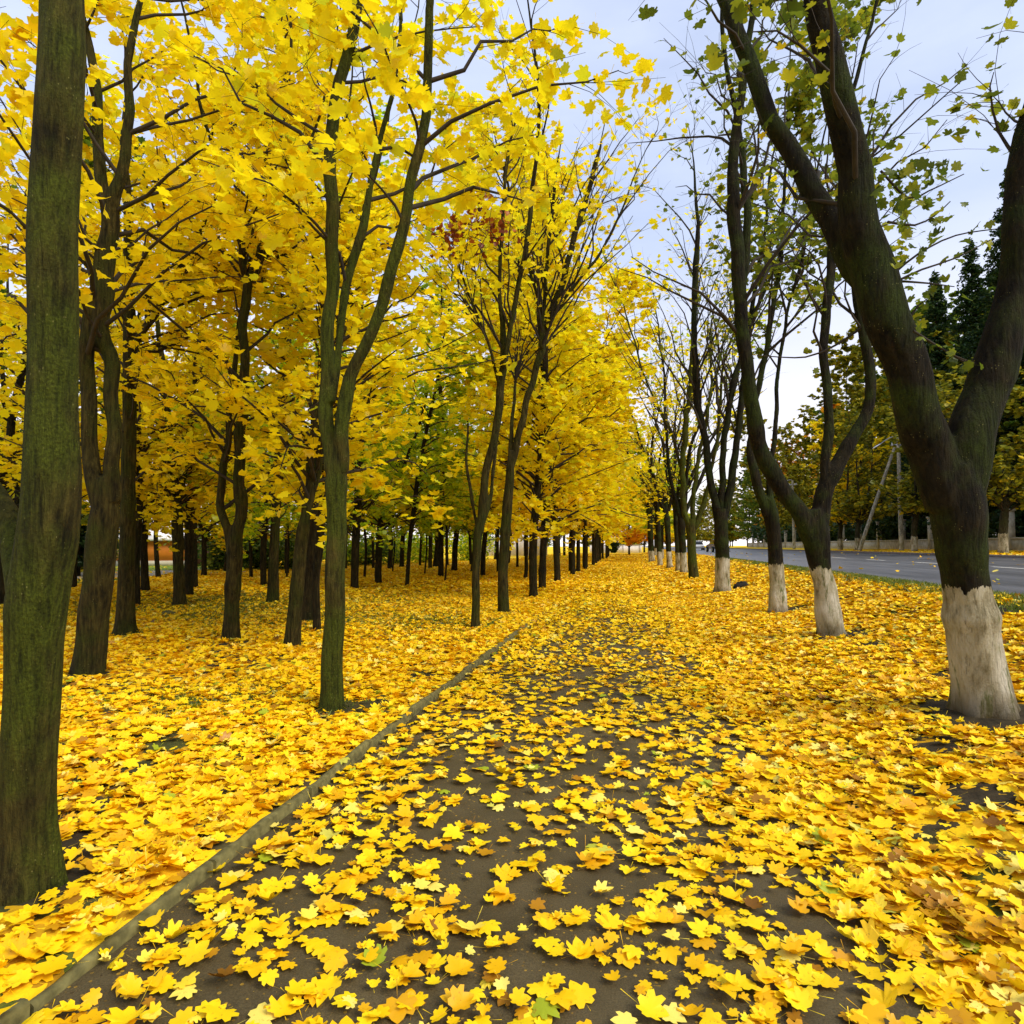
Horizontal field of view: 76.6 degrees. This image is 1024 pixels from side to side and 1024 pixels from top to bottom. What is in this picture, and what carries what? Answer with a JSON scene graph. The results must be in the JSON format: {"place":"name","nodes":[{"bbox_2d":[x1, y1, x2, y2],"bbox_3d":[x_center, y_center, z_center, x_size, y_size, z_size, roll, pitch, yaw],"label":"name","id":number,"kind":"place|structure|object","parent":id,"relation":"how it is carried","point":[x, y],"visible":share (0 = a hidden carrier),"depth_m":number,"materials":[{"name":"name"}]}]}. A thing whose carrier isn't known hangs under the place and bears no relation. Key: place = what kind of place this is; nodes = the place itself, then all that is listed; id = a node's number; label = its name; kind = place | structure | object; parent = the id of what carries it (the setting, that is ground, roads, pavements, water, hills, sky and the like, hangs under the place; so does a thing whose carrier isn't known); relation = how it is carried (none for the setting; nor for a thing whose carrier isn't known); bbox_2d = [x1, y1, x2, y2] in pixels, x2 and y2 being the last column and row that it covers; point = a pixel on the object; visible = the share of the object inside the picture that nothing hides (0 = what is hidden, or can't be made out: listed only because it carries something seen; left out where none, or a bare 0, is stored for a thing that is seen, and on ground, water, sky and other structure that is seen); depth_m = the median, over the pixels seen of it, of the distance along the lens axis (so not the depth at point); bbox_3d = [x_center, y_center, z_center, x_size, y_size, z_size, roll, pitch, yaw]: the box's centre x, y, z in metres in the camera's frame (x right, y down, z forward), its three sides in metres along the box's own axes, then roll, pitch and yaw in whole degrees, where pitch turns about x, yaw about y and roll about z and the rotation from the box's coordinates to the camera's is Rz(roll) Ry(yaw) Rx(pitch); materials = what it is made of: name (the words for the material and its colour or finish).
{"place":"outdoors","nodes":[
{"label":"outdoors","id":0,"kind":"place"},
{"bbox_2d":[82,566,208,571],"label":"lawn","id":1,"kind":"structure","parent":0,"point":[151,568],"depth_m":44.09,"materials":[{"name":"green plant"}]},
{"bbox_2d":[116,535,210,565],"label":"kiosk","id":2,"kind":"object","parent":1,"relation":"on","point":[165,557],"visible":0.09,"depth_m":50.40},
{"bbox_2d":[38,584,953,1023],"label":"path","id":3,"kind":"structure","parent":0,"point":[244,992],"depth_m":3.05,"materials":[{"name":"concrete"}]},
{"bbox_2d":[0,546,1023,1018],"bbox_3d":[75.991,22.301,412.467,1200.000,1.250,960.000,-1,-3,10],"label":"ground","id":4,"kind":"structure","parent":0,"point":[78,950],"depth_m":4.51,"materials":[{"name":"yellow plant"}]},
{"bbox_2d":[0,176,122,507],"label":"maple tree","id":5,"kind":"object","parent":4,"relation":"on","point":[3,426],"visible":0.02,"depth_m":20.83,"materials":[{"name":"yellow plant"}]},
{"bbox_2d":[0,101,153,603],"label":"maple tree","id":6,"kind":"object","parent":4,"relation":"on","point":[11,422],"visible":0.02,"depth_m":17.43,"materials":[{"name":"yellow plant"}]},
{"bbox_2d":[0,100,187,504],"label":"maple tree","id":7,"kind":"object","parent":4,"relation":"on","point":[6,449],"visible":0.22,"depth_m":15.46,"materials":[{"name":"yellow plant"}]},
{"bbox_2d":[77,495,118,575],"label":"tree","id":8,"kind":"object","parent":4,"relation":"on","point":[83,529],"visible":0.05,"depth_m":33.48,"materials":[{"name":"green plant"}]},
{"bbox_2d":[0,0,217,905],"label":"maple tree","id":9,"kind":"object","parent":4,"relation":"on","point":[39,535],"visible":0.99,"depth_m":2.97,"materials":[{"name":"brown plant"}]},
{"bbox_2d":[0,26,277,604],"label":"maple tree","id":10,"kind":"object","parent":4,"relation":"on","point":[114,92],"visible":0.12,"depth_m":17.15,"materials":[{"name":"yellow plant"}]},
{"bbox_2d":[0,0,347,675],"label":"maple tree","id":11,"kind":"object","parent":4,"relation":"on","point":[104,488],"visible":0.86,"depth_m":8.10,"materials":[{"name":"yellow plant"}]},
{"bbox_2d":[87,87,267,594],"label":"maple tree","id":12,"kind":"object","parent":4,"relation":"on","point":[189,556],"visible":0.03,"depth_m":20.50,"materials":[{"name":"yellow plant"}]},
{"bbox_2d":[81,146,277,590],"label":"maple tree","id":13,"kind":"object","parent":4,"relation":"on","point":[144,569],"visible":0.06,"depth_m":22.38,"materials":[{"name":"yellow plant"}]},
{"bbox_2d":[98,212,268,586],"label":"maple tree","id":14,"kind":"object","parent":4,"relation":"on","point":[195,570],"visible":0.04,"depth_m":24.20,"materials":[{"name":"yellow plant"}]},
{"bbox_2d":[79,138,295,605],"bbox_3d":[-8.759,-4.009,17.375,5.718,13.157,5.576,2,-4,-37],"label":"maple tree","id":15,"kind":"object","parent":4,"relation":"on","point":[175,517],"visible":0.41,"depth_m":17.33,"materials":[{"name":"yellow plant"}]},
{"bbox_2d":[0,0,379,635],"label":"maple tree","id":16,"kind":"object","parent":4,"relation":"on","point":[134,335],"visible":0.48,"depth_m":11.65,"materials":[{"name":"yellow plant"}]},
{"bbox_2d":[148,353,247,575],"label":"maple tree","id":17,"kind":"object","parent":4,"relation":"on","point":[203,541],"visible":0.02,"depth_m":33.61,"materials":[{"name":"yellow plant"}]},
{"bbox_2d":[163,519,260,569],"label":"bush","id":18,"kind":"object","parent":4,"relation":"on","point":[216,561],"visible":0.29,"depth_m":40.73,"materials":[{"name":"green plant"}]},
{"bbox_2d":[78,0,427,640],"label":"maple tree","id":19,"kind":"object","parent":4,"relation":"on","point":[233,535],"visible":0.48,"depth_m":10.87,"materials":[{"name":"yellow plant"}]},
{"bbox_2d":[217,530,292,568],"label":"bush","id":20,"kind":"object","parent":4,"relation":"on","point":[256,561],"visible":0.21,"depth_m":42.52,"materials":[{"name":"green plant"}]},
{"bbox_2d":[0,623,527,1023],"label":"kerb","id":21,"kind":"structure","parent":4,"relation":"on","point":[22,1010],"depth_m":3.21,"materials":[{"name":"concrete"}]},
{"bbox_2d":[140,178,407,602],"bbox_3d":[-6.602,-3.838,18.110,6.877,12.856,6.228,-1,-3,10],"label":"maple tree","id":22,"kind":"object","parent":4,"relation":"on","point":[273,577],"visible":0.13,"depth_m":18.07,"materials":[{"name":"yellow plant"}]},
{"bbox_2d":[246,385,310,576],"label":"maple tree","id":23,"kind":"object","parent":4,"relation":"on","point":[284,528],"visible":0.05,"depth_m":31.40,"materials":[{"name":"yellow plant"}]},
{"bbox_2d":[197,256,369,584],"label":"maple tree","id":24,"kind":"object","parent":4,"relation":"on","point":[263,572],"visible":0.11,"depth_m":25.96,"materials":[{"name":"yellow plant"}]},
{"bbox_2d":[247,527,325,568],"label":"bush","id":25,"kind":"object","parent":4,"relation":"on","point":[282,547],"visible":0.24,"depth_m":41.75,"materials":[{"name":"green plant"}]},
{"bbox_2d":[170,0,453,620],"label":"maple tree","id":26,"kind":"object","parent":4,"relation":"on","point":[283,44],"visible":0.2,"depth_m":13.37,"materials":[{"name":"yellow plant"}]},
{"bbox_2d":[124,8,516,630],"bbox_3d":[-3.888,-4.405,12.470,6.446,13.419,6.510,3,-4,-43],"label":"maple tree","id":27,"kind":"object","parent":4,"relation":"on","point":[265,352],"visible":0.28,"depth_m":11.92,"materials":[{"name":"yellow plant"}]},
{"bbox_2d":[250,104,437,587],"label":"maple tree","id":28,"kind":"object","parent":4,"relation":"on","point":[355,535],"visible":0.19,"depth_m":23.67,"materials":[{"name":"yellow plant"}]},
{"bbox_2d":[186,0,505,646],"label":"maple tree","id":29,"kind":"object","parent":4,"relation":"on","point":[312,452],"visible":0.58,"depth_m":10.26,"materials":[{"name":"yellow plant"}]},
{"bbox_2d":[294,174,410,576],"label":"maple tree","id":30,"kind":"object","parent":4,"relation":"on","point":[365,556],"visible":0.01,"depth_m":32.23,"materials":[{"name":"yellow plant"}]},
{"bbox_2d":[347,523,399,564],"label":"bush","id":31,"kind":"object","parent":4,"relation":"on","point":[384,553],"visible":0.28,"depth_m":51.85,"materials":[{"name":"green plant"}]},
{"bbox_2d":[286,162,480,582],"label":"maple tree","id":32,"kind":"object","parent":4,"relation":"on","point":[378,563],"visible":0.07,"depth_m":26.86,"materials":[{"name":"yellow plant"}]},
{"bbox_2d":[354,437,427,570],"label":"maple tree","id":33,"kind":"object","parent":4,"relation":"on","point":[394,530],"visible":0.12,"depth_m":38.44,"materials":[{"name":"yellow plant"}]},
{"bbox_2d":[146,0,672,711],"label":"maple tree","id":34,"kind":"object","parent":4,"relation":"on","point":[380,36],"visible":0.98,"depth_m":6.41,"materials":[{"name":"yellow plant"}]},
{"bbox_2d":[368,299,453,567],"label":"maple tree","id":35,"kind":"object","parent":4,"relation":"on","point":[372,544],"visible":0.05,"depth_m":45.81,"materials":[{"name":"yellow plant"}]},
{"bbox_2d":[368,427,460,573],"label":"maple tree","id":36,"kind":"object","parent":4,"relation":"on","point":[428,534],"visible":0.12,"depth_m":35.28,"materials":[{"name":"yellow plant"}]},
{"bbox_2d":[347,186,496,585],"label":"maple tree","id":37,"kind":"object","parent":4,"relation":"on","point":[417,489],"visible":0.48,"depth_m":24.92,"materials":[{"name":"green plant"}]},
{"bbox_2d":[404,530,458,562],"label":"bush","id":38,"kind":"object","parent":4,"relation":"on","point":[413,557],"visible":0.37,"depth_m":58.60,"materials":[{"name":"green plant"}]},
{"bbox_2d":[389,263,485,575],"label":"maple tree","id":39,"kind":"object","parent":4,"relation":"on","point":[440,552],"visible":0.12,"depth_m":32.94,"materials":[{"name":"yellow plant"}]},
{"bbox_2d":[388,393,487,580],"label":"maple tree","id":40,"kind":"object","parent":4,"relation":"on","point":[432,432],"visible":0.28,"depth_m":28.57,"materials":[{"name":"yellow plant"}]},
{"bbox_2d":[385,311,495,570],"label":"maple tree","id":41,"kind":"object","parent":4,"relation":"on","point":[454,566],"visible":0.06,"depth_m":39.92,"materials":[{"name":"yellow plant"}]},
{"bbox_2d":[439,434,494,570],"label":"maple tree","id":42,"kind":"object","parent":4,"relation":"on","point":[463,528],"visible":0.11,"depth_m":38.59,"materials":[{"name":"yellow plant"}]},
{"bbox_2d":[444,531,495,560],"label":"bush","id":43,"kind":"object","parent":4,"relation":"on","point":[462,549],"visible":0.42,"depth_m":65.94,"materials":[{"name":"green plant"}]},
{"bbox_2d":[377,0,576,626],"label":"maple tree","id":44,"kind":"object","parent":4,"relation":"on","point":[460,254],"visible":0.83,"depth_m":12.66,"materials":[{"name":"yellow plant"}]},
{"bbox_2d":[440,191,535,571],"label":"maple tree","id":45,"kind":"object","parent":4,"relation":"on","point":[498,527],"visible":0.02,"depth_m":37.76,"materials":[{"name":"yellow plant"}]},
{"bbox_2d":[450,243,539,575],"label":"maple tree","id":46,"kind":"object","parent":4,"relation":"on","point":[483,556],"visible":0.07,"depth_m":33.33,"materials":[{"name":"yellow plant"}]},
{"bbox_2d":[0,660,1023,1023],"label":"fallen leaves","id":47,"kind":"object","parent":4,"relation":"on","point":[944,980],"visible":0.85,"depth_m":3.53,"materials":[{"name":"yellow plant"}]},
{"bbox_2d":[0,570,1023,696],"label":"fallen leaves","id":48,"kind":"object","parent":4,"relation":"on","point":[685,608],"visible":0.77,"depth_m":10.77,"materials":[{"name":"yellow plant"}]},
{"bbox_2d":[443,214,592,577],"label":"maple tree","id":49,"kind":"object","parent":4,"relation":"on","point":[497,511],"visible":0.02,"depth_m":31.01,"materials":[{"name":"yellow plant"}]},
{"bbox_2d":[422,37,655,587],"bbox_3d":[0.126,-5.253,24.096,10.049,16.306,9.392,-3,-4,42],"label":"maple tree","id":50,"kind":"object","parent":4,"relation":"on","point":[542,570],"visible":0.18,"depth_m":22.58,"materials":[{"name":"yellow plant"}]},
{"bbox_2d":[408,40,681,595],"bbox_3d":[0.987,-6.029,19.817,8.231,17.390,7.324,-1,-3,10],"label":"maple tree","id":51,"kind":"object","parent":4,"relation":"on","point":[550,410],"visible":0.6,"depth_m":19.73,"materials":[{"name":"yellow plant"}]},
{"bbox_2d":[70,549,1023,599],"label":"fallen leaves","id":52,"kind":"object","parent":4,"relation":"on","point":[622,573],"visible":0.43,"depth_m":29.25,"materials":[{"name":"yellow plant"}]},
{"bbox_2d":[451,152,650,580],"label":"maple tree","id":53,"kind":"object","parent":4,"relation":"on","point":[585,495],"visible":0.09,"depth_m":27.49,"materials":[{"name":"yellow plant"}]},
{"bbox_2d":[437,76,704,611],"bbox_3d":[1.331,-4.283,15.664,6.739,13.512,4.232,-1,-3,10],"label":"maple tree","id":54,"kind":"object","parent":4,"relation":"on","point":[558,301],"visible":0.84,"depth_m":15.53,"materials":[{"name":"yellow plant"}]},
{"bbox_2d":[528,262,627,571],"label":"maple tree","id":55,"kind":"object","parent":4,"relation":"on","point":[602,494],"visible":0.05,"depth_m":38.80,"materials":[{"name":"yellow plant"}]},
{"bbox_2d":[538,279,649,566],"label":"maple tree","id":56,"kind":"object","parent":4,"relation":"on","point":[609,317],"visible":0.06,"depth_m":44.20,"materials":[{"name":"yellow plant"}]},
{"bbox_2d":[561,340,648,571],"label":"maple tree","id":57,"kind":"object","parent":4,"relation":"on","point":[615,496],"visible":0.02,"depth_m":39.28,"materials":[{"name":"yellow plant"}]},
{"bbox_2d":[548,252,672,573],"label":"maple tree","id":58,"kind":"object","parent":4,"relation":"on","point":[625,278],"visible":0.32,"depth_m":32.65,"materials":[{"name":"yellow plant"}]},
{"bbox_2d":[581,319,654,568],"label":"maple tree","id":59,"kind":"object","parent":4,"relation":"on","point":[644,347],"visible":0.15,"depth_m":41.32,"materials":[{"name":"yellow plant"}]},
{"bbox_2d":[610,471,647,554],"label":"broadleaf tree","id":60,"kind":"object","parent":4,"relation":"on","point":[635,537],"visible":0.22,"depth_m":106.41,"materials":[{"name":"orange plant"}]},
{"bbox_2d":[611,385,672,561],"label":"maple tree","id":61,"kind":"object","parent":4,"relation":"on","point":[650,534],"visible":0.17,"depth_m":60.77,"materials":[{"name":"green plant"}]},
{"bbox_2d":[598,315,701,567],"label":"maple tree","id":62,"kind":"object","parent":4,"relation":"on","point":[665,505],"visible":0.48,"depth_m":40.92,"materials":[{"name":"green plant"}]},
{"bbox_2d":[610,423,689,558],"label":"maple tree","id":63,"kind":"object","parent":4,"relation":"on","point":[661,521],"visible":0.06,"depth_m":63.74,"materials":[{"name":"yellow plant"}]},
{"bbox_2d":[611,340,703,564],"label":"maple tree","id":64,"kind":"object","parent":4,"relation":"on","point":[656,508],"visible":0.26,"depth_m":47.41,"materials":[{"name":"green plant"}]},
{"bbox_2d":[575,148,797,577],"bbox_3d":[7.797,-5.621,27.705,9.086,17.053,6.872,-1,-3,26],"label":"maple tree","id":65,"kind":"object","parent":4,"relation":"on","point":[692,522],"visible":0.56,"depth_m":27.78,"materials":[{"name":"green plant"}]},
{"bbox_2d":[633,304,777,570],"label":"maple tree","id":66,"kind":"object","parent":4,"relation":"on","point":[675,526],"visible":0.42,"depth_m":35.47,"materials":[{"name":"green plant"}]},
{"bbox_2d":[697,486,713,541],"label":"broadleaf tree","id":67,"kind":"object","parent":4,"relation":"on","point":[707,515],"visible":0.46,"depth_m":249.62,"materials":[{"name":"green plant"}]},
{"bbox_2d":[628,254,785,573],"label":"maple tree","id":68,"kind":"object","parent":4,"relation":"on","point":[682,538],"visible":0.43,"depth_m":32.24,"materials":[{"name":"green plant"}]},
{"bbox_2d":[621,63,834,591],"bbox_3d":[6.448,-5.934,19.401,6.267,16.831,5.704,-1,-3,10],"label":"maple tree","id":69,"kind":"object","parent":4,"relation":"on","point":[721,500],"visible":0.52,"depth_m":19.35,"materials":[{"name":"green plant"}]},
{"bbox_2d":[726,472,752,546],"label":"broadleaf tree","id":70,"kind":"object","parent":4,"relation":"on","point":[734,506],"visible":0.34,"depth_m":194.44,"materials":[{"name":"green plant"}]},
{"bbox_2d":[730,446,764,546],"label":"tree","id":71,"kind":"object","parent":4,"relation":"on","point":[740,512],"visible":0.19,"depth_m":175.67,"materials":[{"name":"green plant"}]},
{"bbox_2d":[734,462,765,536],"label":"tree","id":72,"kind":"object","parent":4,"relation":"on","point":[754,504],"visible":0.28,"depth_m":156.17,"materials":[{"name":"green plant"}]},
{"bbox_2d":[713,404,820,528],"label":"broadleaf tree","id":73,"kind":"object","parent":4,"relation":"on","point":[804,451],"visible":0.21,"depth_m":119.94,"materials":[{"name":"green plant"}]},
{"bbox_2d":[768,418,819,517],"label":"broadleaf tree","id":74,"kind":"object","parent":4,"relation":"on","point":[785,446],"visible":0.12,"depth_m":132.77,"materials":[{"name":"green plant"}]},
{"bbox_2d":[781,466,812,532],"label":"broadleaf tree","id":75,"kind":"object","parent":4,"relation":"on","point":[800,479],"visible":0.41,"depth_m":112.78,"materials":[{"name":"green plant"}]},
{"bbox_2d":[593,0,1001,636],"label":"maple tree","id":76,"kind":"object","parent":4,"relation":"on","point":[811,524],"visible":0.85,"depth_m":9.94,"materials":[{"name":"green plant"}]},
{"bbox_2d":[690,0,925,612],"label":"maple tree","id":77,"kind":"object","parent":4,"relation":"on","point":[797,105],"visible":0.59,"depth_m":13.53,"materials":[{"name":"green plant"}]},
{"bbox_2d":[795,420,843,508],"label":"broadleaf tree","id":78,"kind":"object","parent":4,"relation":"on","point":[810,501],"visible":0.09,"depth_m":97.45,"materials":[{"name":"green plant"}]},
{"bbox_2d":[630,0,1023,719],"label":"maple tree","id":79,"kind":"object","parent":4,"relation":"on","point":[952,462],"visible":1,"depth_m":5.29,"materials":[{"name":"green plant"}]},
{"bbox_2d":[664,546,1023,557],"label":"road kerb","id":80,"kind":"structure","parent":4,"relation":"on","point":[1011,556],"depth_m":45.22,"materials":[{"name":"grey concrete"}]},
{"bbox_2d":[799,418,895,549],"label":"maple tree","id":81,"kind":"object","parent":4,"relation":"on","point":[840,522],"visible":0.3,"depth_m":64.40,"materials":[{"name":"green plant"}]},
{"bbox_2d":[807,359,897,530],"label":"broadleaf tree","id":82,"kind":"object","parent":4,"relation":"on","point":[836,388],"visible":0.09,"depth_m":90.68,"materials":[{"name":"green plant"}]},
{"bbox_2d":[803,321,910,523],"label":"broadleaf tree","id":83,"kind":"object","parent":4,"relation":"on","point":[840,361],"visible":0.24,"depth_m":73.14,"materials":[{"name":"green plant"}]},
{"bbox_2d":[830,400,907,549],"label":"maple tree","id":84,"kind":"object","parent":4,"relation":"on","point":[854,505],"visible":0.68,"depth_m":60.44,"materials":[{"name":"green plant"}]},
{"bbox_2d":[857,437,903,550],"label":"lamp pole","id":85,"kind":"object","parent":4,"relation":"on","point":[900,531],"visible":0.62,"depth_m":53.97,"materials":[{"name":"metal"}]},
{"bbox_2d":[748,509,1023,550],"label":"concrete fence","id":86,"kind":"object","parent":4,"relation":"on","point":[1015,542],"visible":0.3,"depth_m":63.01,"materials":[{"name":"grey concrete"}]},
{"bbox_2d":[861,501,926,539],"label":"bush","id":87,"kind":"object","parent":4,"relation":"on","point":[894,530],"visible":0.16,"depth_m":66.26,"materials":[{"name":"green plant"}]},
{"bbox_2d":[868,384,962,550],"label":"maple tree","id":88,"kind":"object","parent":4,"relation":"on","point":[910,502],"visible":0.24,"depth_m":48.25,"materials":[{"name":"green plant"}]},
{"bbox_2d":[879,269,958,525],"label":"spruce tree","id":89,"kind":"object","parent":4,"relation":"on","point":[938,312],"visible":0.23,"depth_m":64.08,"materials":[{"name":"green plant"}]},
{"bbox_2d":[878,289,961,490],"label":"broadleaf tree","id":90,"kind":"object","parent":4,"relation":"on","point":[952,299],"visible":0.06,"depth_m":69.89,"materials":[{"name":"green plant"}]},
{"bbox_2d":[905,237,1015,524],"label":"spruce tree","id":91,"kind":"object","parent":4,"relation":"on","point":[968,312],"visible":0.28,"depth_m":56.44,"materials":[{"name":"green plant"}]},
{"bbox_2d":[936,357,1023,552],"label":"maple tree","id":92,"kind":"object","parent":4,"relation":"on","point":[1002,489],"visible":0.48,"depth_m":37.28,"materials":[{"name":"green plant"}]},
{"bbox_2d":[957,168,1023,512],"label":"spruce tree","id":93,"kind":"object","parent":4,"relation":"on","point":[991,279],"visible":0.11,"depth_m":50.21,"materials":[{"name":"green plant"}]},
{"bbox_2d":[987,496,1023,537],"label":"bush","id":94,"kind":"object","parent":4,"relation":"on","point":[994,516],"visible":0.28,"depth_m":46.14,"materials":[{"name":"green plant"}]},
{"bbox_2d":[988,361,1023,518],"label":"broadleaf tree","id":95,"kind":"object","parent":4,"relation":"on","point":[1009,414],"visible":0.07,"depth_m":48.59,"materials":[{"name":"green plant"}]},
{"bbox_2d":[0,0,1023,546],"label":"sky","id":96,"kind":"structure","parent":0,"point":[944,29],"materials":[{"name":"white"}]},
{"bbox_2d":[642,546,1023,594],"bbox_3d":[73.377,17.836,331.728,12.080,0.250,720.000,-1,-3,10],"label":"road","id":97,"kind":"structure","parent":0,"point":[1011,578],"depth_m":25.46,"materials":[{"name":"grey asphalt"}]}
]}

